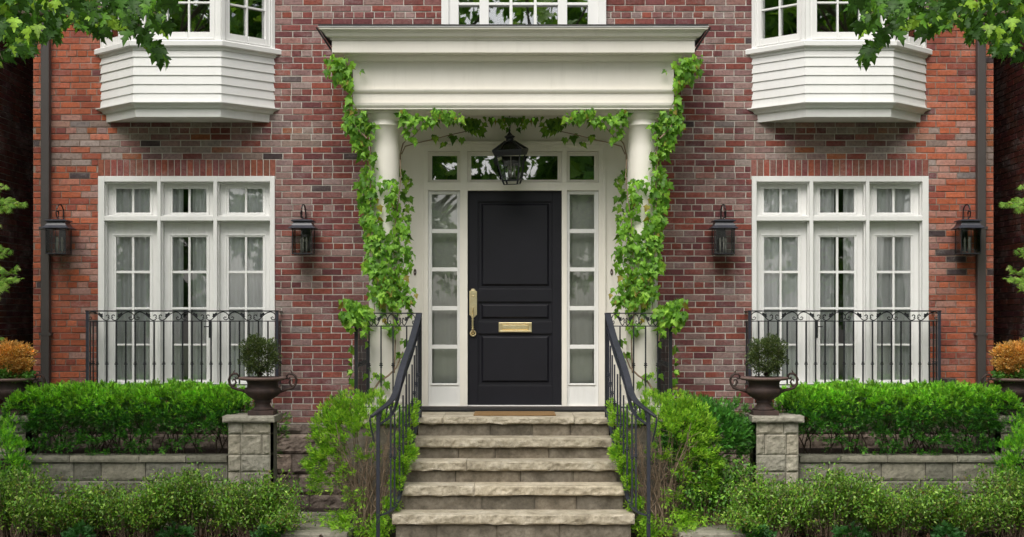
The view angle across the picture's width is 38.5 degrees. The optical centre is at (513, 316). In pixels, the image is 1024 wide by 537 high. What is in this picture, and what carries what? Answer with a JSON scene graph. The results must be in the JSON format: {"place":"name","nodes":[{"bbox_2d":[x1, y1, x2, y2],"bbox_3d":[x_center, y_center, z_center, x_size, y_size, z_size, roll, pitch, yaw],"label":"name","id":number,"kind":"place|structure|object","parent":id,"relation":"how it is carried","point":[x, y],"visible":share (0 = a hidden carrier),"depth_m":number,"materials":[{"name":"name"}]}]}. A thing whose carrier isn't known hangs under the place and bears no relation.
{"place":"outdoors","nodes":[
{"label":"outdoors","id":0,"kind":"place"},
{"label":"ground","id":1,"kind":"structure","parent":0,"visible":0},
{"bbox_2d":[0,3,32,409],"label":"neighbour house","id":2,"kind":"structure","parent":1,"relation":"on","point":[16,170],"depth_m":16.99,"materials":[{"name":"brick"}]},
{"bbox_2d":[0,0,183,71],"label":"maple tree","id":3,"kind":"object","parent":1,"relation":"on","point":[21,32],"visible":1,"depth_m":8.81,"materials":[{"name":"green plant"}]},
{"bbox_2d":[344,412,679,536],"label":"stone steps","id":4,"kind":"structure","parent":1,"relation":"on","point":[471,475],"depth_m":14.21,"materials":[{"name":"stone"}]},
{"bbox_2d":[354,313,421,536],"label":"stair railing","id":5,"kind":"object","parent":4,"relation":"on","point":[364,363],"visible":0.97,"depth_m":14.39,"materials":[{"name":"black metal"}]},
{"bbox_2d":[473,411,555,415],"bbox_3d":[0.014,1.004,15.275,0.845,0.014,0.550,0,0,0],"label":"doormat","id":6,"kind":"object","parent":4,"relation":"on","point":[514,413],"visible":1,"depth_m":15.17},
{"bbox_2d":[604,313,671,536],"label":"stair railing","id":7,"kind":"object","parent":4,"relation":"on","point":[664,360],"visible":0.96,"depth_m":14.32,"materials":[{"name":"black metal"}]},
{"bbox_2d":[33,0,992,507],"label":"brick house","id":8,"kind":"structure","parent":1,"relation":"on","point":[807,152],"depth_m":16.00,"materials":[{"name":"brick"}]},
{"bbox_2d":[41,204,75,254],"bbox_3d":[-4.898,-0.943,15.833,0.288,0.566,0.334,0,0,0],"label":"wall lantern","id":9,"kind":"object","parent":8,"relation":"attached to","point":[64,227],"depth_m":15.79,"materials":[{"name":"black metal"}]},
{"bbox_2d":[85,310,282,386],"bbox_3d":[-3.546,0.377,15.850,2.073,0.897,0.300,0,0,0],"label":"balcony railing","id":10,"kind":"object","parent":8,"relation":"attached to","point":[276,321],"visible":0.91,"depth_m":15.71,"materials":[{"name":"black metal"}]},
{"bbox_2d":[98,176,274,387],"bbox_3d":[-3.561,-0.373,16.440,2.124,2.423,0.980,0,0,0],"label":"french window","id":11,"kind":"structure","parent":8,"relation":"in","point":[165,242],"depth_m":16.10,"materials":[{"name":"white paint"}]},
{"bbox_2d":[94,0,281,122],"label":"bay window","id":12,"kind":"structure","parent":8,"relation":"in","point":[216,75],"depth_m":15.55,"materials":[{"name":"white paint"}]},
{"bbox_2d":[288,204,318,254],"bbox_3d":[-2.261,-0.943,15.833,0.288,0.566,0.334,0,0,0],"label":"wall lantern","id":13,"kind":"object","parent":8,"relation":"attached to","point":[305,226],"depth_m":15.80,"materials":[{"name":"black metal"}]},
{"bbox_2d":[322,54,534,396],"bbox_3d":[-0.881,-0.913,15.190,2.198,3.487,0.928,0,0,-10],"label":"climbing vine","id":14,"kind":"object","parent":8,"relation":"attached to","point":[356,313],"visible":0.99,"depth_m":15.00,"materials":[{"name":"green plant"}]},
{"bbox_2d":[492,116,527,184],"bbox_3d":[-0.032,-1.909,15.596,0.326,1.018,0.325,0,0,13],"label":"hanging lantern","id":15,"kind":"object","parent":8,"relation":"hanging from","point":[510,146],"visible":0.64,"depth_m":15.57,"materials":[{"name":"black metal"}]},
{"bbox_2d":[468,191,561,405],"bbox_3d":[0.015,-0.204,15.984,1.023,2.350,0.132,0,0,0],"label":"front door","id":16,"kind":"structure","parent":8,"relation":"in","point":[515,237],"depth_m":16.00,"materials":[{"name":"black paint"}]},
{"bbox_2d":[441,0,605,23],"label":"upper window","id":17,"kind":"structure","parent":8,"relation":"in","point":[449,8],"depth_m":15.98,"materials":[{"name":"white paint"}]},
{"bbox_2d":[492,54,704,395],"bbox_3d":[0.881,-0.913,15.190,2.198,3.487,0.928,0,0,10],"label":"climbing vine","id":18,"kind":"object","parent":8,"relation":"attached to","point":[668,315],"visible":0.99,"depth_m":15.00,"materials":[{"name":"green plant"}]},
{"bbox_2d":[708,204,738,254],"bbox_3d":[2.261,-0.943,15.833,0.288,0.566,0.334,0,0,0],"label":"wall lantern","id":19,"kind":"object","parent":8,"relation":"attached to","point":[720,226],"depth_m":15.78,"materials":[{"name":"black metal"}]},
{"bbox_2d":[745,0,932,122],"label":"bay window","id":20,"kind":"structure","parent":8,"relation":"in","point":[807,75],"depth_m":15.55,"materials":[{"name":"white paint"}]},
{"bbox_2d":[752,176,928,387],"bbox_3d":[3.561,-0.373,16.440,2.124,2.423,0.980,0,0,0],"label":"french window","id":21,"kind":"structure","parent":8,"relation":"in","point":[819,242],"depth_m":16.10,"materials":[{"name":"white paint"}]},
{"bbox_2d":[744,310,941,384],"bbox_3d":[3.546,0.377,15.850,2.073,0.897,0.300,0,0,0],"label":"balcony railing","id":22,"kind":"object","parent":8,"relation":"attached to","point":[937,363],"visible":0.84,"depth_m":15.71,"materials":[{"name":"black metal"}]},
{"bbox_2d":[951,204,985,254],"bbox_3d":[4.898,-0.943,15.833,0.288,0.566,0.334,0,0,0],"label":"wall lantern","id":23,"kind":"object","parent":8,"relation":"attached to","point":[961,228],"depth_m":15.79,"materials":[{"name":"black metal"}]},
{"bbox_2d":[8,508,1017,536],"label":"planting bed","id":24,"kind":"object","parent":1,"relation":"on","point":[390,534],"depth_m":14.17,"materials":[{"name":"brown soil"}]},
{"bbox_2d":[0,183,27,340],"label":"japanese maple","id":25,"kind":"object","parent":24,"relation":"on","point":[10,203],"visible":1,"depth_m":14.86,"materials":[{"name":"green plant"}]},
{"bbox_2d":[0,411,35,498],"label":"yew shrub","id":26,"kind":"object","parent":24,"relation":"on","point":[11,444],"visible":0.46,"depth_m":14.22,"materials":[{"name":"green plant"}]},
{"bbox_2d":[0,413,43,457],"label":"stone pier","id":27,"kind":"structure","parent":24,"relation":"on","point":[25,434],"depth_m":14.82,"materials":[{"name":"grey stone"}]},
{"bbox_2d":[0,372,45,414],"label":"iron urn","id":28,"kind":"object","parent":27,"relation":"on","point":[7,386],"visible":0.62,"depth_m":14.88,"materials":[{"name":"black metal"}]},
{"bbox_2d":[0,364,35,383],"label":"trailing plant","id":29,"kind":"object","parent":28,"relation":"in","point":[4,372],"visible":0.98,"depth_m":14.89,"materials":[{"name":"green plant"}]},
{"bbox_2d":[0,337,37,377],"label":"golden shrub","id":30,"kind":"object","parent":28,"relation":"in","point":[20,349],"visible":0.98,"depth_m":14.93,"materials":[{"name":"orange plant"}]},
{"bbox_2d":[0,458,69,536],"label":"boxwood shrub","id":31,"kind":"object","parent":24,"relation":"on","point":[18,496],"visible":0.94,"depth_m":13.70,"materials":[{"name":"green plant"}]},
{"bbox_2d":[11,476,129,536],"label":"boxwood shrub","id":32,"kind":"object","parent":24,"relation":"on","point":[61,516],"visible":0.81,"depth_m":13.71,"materials":[{"name":"green plant"}]},
{"bbox_2d":[60,520,96,536],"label":"ground ivy","id":33,"kind":"object","parent":24,"relation":"on","point":[75,530],"visible":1,"depth_m":13.53,"materials":[{"name":"green plant"}]},
{"bbox_2d":[0,448,226,490],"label":"raised bed","id":34,"kind":"object","parent":24,"relation":"on","point":[156,450],"depth_m":15.55,"materials":[{"name":"stone"},{"name":"soil"}]},
{"bbox_2d":[0,377,253,454],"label":"yew hedge","id":35,"kind":"object","parent":34,"relation":"on","point":[191,404],"visible":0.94,"depth_m":14.71,"materials":[{"name":"green plant"}]},
{"bbox_2d":[242,402,292,457],"bbox_3d":[-2.586,1.175,15.082,0.642,0.655,0.544,0,0,0],"label":"yew shrub","id":36,"kind":"object","parent":34,"relation":"on","point":[283,427],"visible":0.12,"depth_m":15.04,"materials":[{"name":"green plant"}]},
{"bbox_2d":[21,454,228,526],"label":"garden wall","id":37,"kind":"structure","parent":24,"relation":"on","point":[120,469],"depth_m":14.55,"materials":[{"name":"stone"}]},
{"bbox_2d":[73,472,184,536],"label":"boxwood shrub","id":38,"kind":"object","parent":24,"relation":"on","point":[145,518],"visible":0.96,"depth_m":13.62,"materials":[{"name":"green plant"}]},
{"bbox_2d":[154,520,196,536],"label":"ground ivy","id":39,"kind":"object","parent":24,"relation":"on","point":[188,531],"visible":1,"depth_m":13.54,"materials":[{"name":"green plant"}]},
{"bbox_2d":[134,458,270,536],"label":"boxwood shrub","id":40,"kind":"object","parent":24,"relation":"on","point":[192,505],"visible":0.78,"depth_m":13.75,"materials":[{"name":"green plant"}]},
{"bbox_2d":[222,413,282,528],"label":"stone pier","id":41,"kind":"structure","parent":24,"relation":"on","point":[252,444],"depth_m":14.38,"materials":[{"name":"grey stone"}]},
{"bbox_2d":[228,370,297,415],"bbox_3d":[-2.488,0.748,14.570,0.518,0.442,0.480,0,0,-43],"label":"iron urn","id":42,"kind":"object","parent":41,"relation":"on","point":[262,391],"visible":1,"depth_m":14.46,"materials":[{"name":"black metal"}]},
{"bbox_2d":[237,332,282,377],"bbox_3d":[-2.520,0.380,14.580,0.447,0.463,0.440,0,0,0],"label":"topiary ball","id":43,"kind":"object","parent":42,"relation":"on","point":[251,346],"visible":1,"depth_m":14.49,"materials":[{"name":"green plant"}]},
{"bbox_2d":[201,468,324,536],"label":"boxwood shrub","id":44,"kind":"object","parent":24,"relation":"on","point":[275,512],"visible":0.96,"depth_m":13.73,"materials":[{"name":"green plant"}]},
{"bbox_2d":[249,523,285,536],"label":"ground ivy","id":45,"kind":"object","parent":24,"relation":"on","point":[261,532],"visible":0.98,"depth_m":13.54,"materials":[{"name":"green plant"}]},
{"bbox_2d":[271,523,357,536],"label":"flagstone","id":46,"kind":"object","parent":24,"relation":"on","point":[309,530],"visible":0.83,"depth_m":13.79,"materials":[{"name":"grey stone"}]},
{"bbox_2d":[287,512,348,522],"bbox_3d":[-1.978,2.039,14.545,0.667,0.167,0.351,0,0,0],"label":"flagstone","id":47,"kind":"object","parent":24,"relation":"on","point":[316,514],"visible":0.11,"depth_m":14.38,"materials":[{"name":"grey stone"}]},
{"bbox_2d":[298,386,422,536],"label":"yew bush","id":48,"kind":"object","parent":24,"relation":"on","point":[340,410],"visible":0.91,"depth_m":14.02,"materials":[{"name":"green plant"}]},
{"bbox_2d":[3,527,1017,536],"bbox_3d":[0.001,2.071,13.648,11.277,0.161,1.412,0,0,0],"label":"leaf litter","id":49,"kind":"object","parent":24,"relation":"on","point":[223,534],"visible":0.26,"depth_m":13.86,"materials":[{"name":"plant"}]},
{"bbox_2d":[604,387,727,536],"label":"yew bush","id":50,"kind":"object","parent":24,"relation":"on","point":[686,409],"visible":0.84,"depth_m":14.01,"materials":[{"name":"green plant"}]},
{"bbox_2d":[653,392,755,477],"bbox_3d":[1.933,1.163,14.511,1.149,0.864,0.762,0,0,0],"label":"yew shrub","id":51,"kind":"object","parent":24,"relation":"on","point":[737,428],"visible":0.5,"depth_m":14.37,"materials":[{"name":"green plant"}]},
{"bbox_2d":[657,428,766,525],"bbox_3d":[1.900,1.573,14.265,1.084,1.018,0.868,0,0,0],"label":"leafy shrub","id":52,"kind":"object","parent":24,"relation":"on","point":[707,502],"visible":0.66,"depth_m":14.15,"materials":[{"name":"green plant"}]},
{"bbox_2d":[669,523,755,536],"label":"flagstone","id":53,"kind":"object","parent":24,"relation":"on","point":[707,530],"visible":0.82,"depth_m":13.79,"materials":[{"name":"grey stone"}]},
{"bbox_2d":[741,523,776,536],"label":"ground ivy","id":54,"kind":"object","parent":24,"relation":"on","point":[764,531],"visible":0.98,"depth_m":13.54,"materials":[{"name":"green plant"}]},
{"bbox_2d":[704,467,824,536],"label":"boxwood shrub","id":55,"kind":"object","parent":24,"relation":"on","point":[751,512],"visible":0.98,"depth_m":13.72,"materials":[{"name":"green plant"}]},
{"bbox_2d":[745,413,803,528],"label":"stone pier","id":56,"kind":"structure","parent":24,"relation":"on","point":[775,450],"depth_m":14.38,"materials":[{"name":"grey stone"}]},
{"bbox_2d":[729,370,798,415],"bbox_3d":[2.488,0.748,14.570,0.518,0.442,0.480,0,0,43],"label":"iron urn","id":57,"kind":"object","parent":56,"relation":"on","point":[763,391],"visible":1,"depth_m":14.46,"materials":[{"name":"black metal"}]},
{"bbox_2d":[744,333,789,376],"bbox_3d":[2.520,0.380,14.580,0.447,0.463,0.440,0,0,0],"label":"topiary ball","id":58,"kind":"object","parent":57,"relation":"on","point":[768,346],"visible":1,"depth_m":14.49,"materials":[{"name":"green plant"}]},
{"bbox_2d":[762,457,891,536],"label":"boxwood shrub","id":59,"kind":"object","parent":24,"relation":"on","point":[834,507],"visible":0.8,"depth_m":13.75,"materials":[{"name":"green plant"}]},
{"bbox_2d":[827,520,872,536],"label":"ground ivy","id":60,"kind":"object","parent":24,"relation":"on","point":[846,530],"visible":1,"depth_m":13.53,"materials":[{"name":"green plant"}]},
{"bbox_2d":[842,472,953,536],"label":"boxwood shrub","id":61,"kind":"object","parent":24,"relation":"on","point":[902,515],"visible":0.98,"depth_m":13.61,"materials":[{"name":"green plant"}]},
{"bbox_2d":[798,454,1003,526],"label":"garden wall","id":62,"kind":"structure","parent":24,"relation":"on","point":[905,469],"depth_m":14.55,"materials":[{"name":"stone"}]},
{"bbox_2d":[800,448,1023,490],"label":"raised bed","id":63,"kind":"object","parent":24,"relation":"on","point":[871,450],"depth_m":15.55,"materials":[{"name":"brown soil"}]},
{"bbox_2d":[736,400,783,457],"bbox_3d":[2.586,1.175,15.082,0.642,0.655,0.544,0,0,0],"label":"yew shrub","id":64,"kind":"object","parent":63,"relation":"on","point":[779,408],"visible":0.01,"depth_m":15.01,"materials":[{"name":"green plant"}]},
{"bbox_2d":[772,377,1023,455],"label":"yew hedge","id":65,"kind":"object","parent":63,"relation":"on","point":[915,405],"visible":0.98,"depth_m":14.71,"materials":[{"name":"green plant"}]},
{"bbox_2d":[928,520,966,536],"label":"ground ivy","id":66,"kind":"object","parent":24,"relation":"on","point":[941,530],"visible":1,"depth_m":13.53,"materials":[{"name":"green plant"}]},
{"bbox_2d":[895,476,1014,536],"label":"boxwood shrub","id":67,"kind":"object","parent":24,"relation":"on","point":[965,516],"visible":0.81,"depth_m":13.72,"materials":[{"name":"green plant"}]},
{"bbox_2d":[956,458,1023,536],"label":"boxwood shrub","id":68,"kind":"object","parent":24,"relation":"on","point":[1004,492],"visible":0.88,"depth_m":13.72,"materials":[{"name":"green plant"}]},
{"bbox_2d":[987,413,1023,457],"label":"stone pier","id":69,"kind":"structure","parent":24,"relation":"on","point":[999,434],"depth_m":14.82,"materials":[{"name":"grey stone"}]},
{"bbox_2d":[981,371,1023,414],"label":"iron urn","id":70,"kind":"object","parent":69,"relation":"on","point":[1017,386],"visible":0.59,"depth_m":14.88,"materials":[{"name":"black metal"}]},
{"bbox_2d":[989,337,1023,377],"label":"golden shrub","id":71,"kind":"object","parent":70,"relation":"in","point":[1009,349],"visible":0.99,"depth_m":14.94,"materials":[{"name":"orange plant"}]},
{"bbox_2d":[991,363,1023,382],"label":"trailing plant","id":72,"kind":"object","parent":70,"relation":"in","point":[1003,375],"visible":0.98,"depth_m":14.89,"materials":[{"name":"green plant"}]},
{"bbox_2d":[991,413,1023,527],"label":"yew shrub","id":73,"kind":"object","parent":24,"relation":"on","point":[1014,444],"visible":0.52,"depth_m":14.22,"materials":[{"name":"green plant"}]},
{"bbox_2d":[999,185,1023,338],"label":"japanese maple","id":74,"kind":"object","parent":24,"relation":"on","point":[1019,207],"visible":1,"depth_m":14.86,"materials":[{"name":"green plant"}]},
{"bbox_2d":[843,0,1023,70],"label":"maple tree","id":75,"kind":"object","parent":1,"relation":"on","point":[1003,33],"visible":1,"depth_m":8.81,"materials":[{"name":"green plant"}]},
{"bbox_2d":[993,3,1023,410],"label":"neighbour house","id":76,"kind":"structure","parent":1,"relation":"on","point":[1008,176],"depth_m":17.05,"materials":[{"name":"brick"}]}
]}

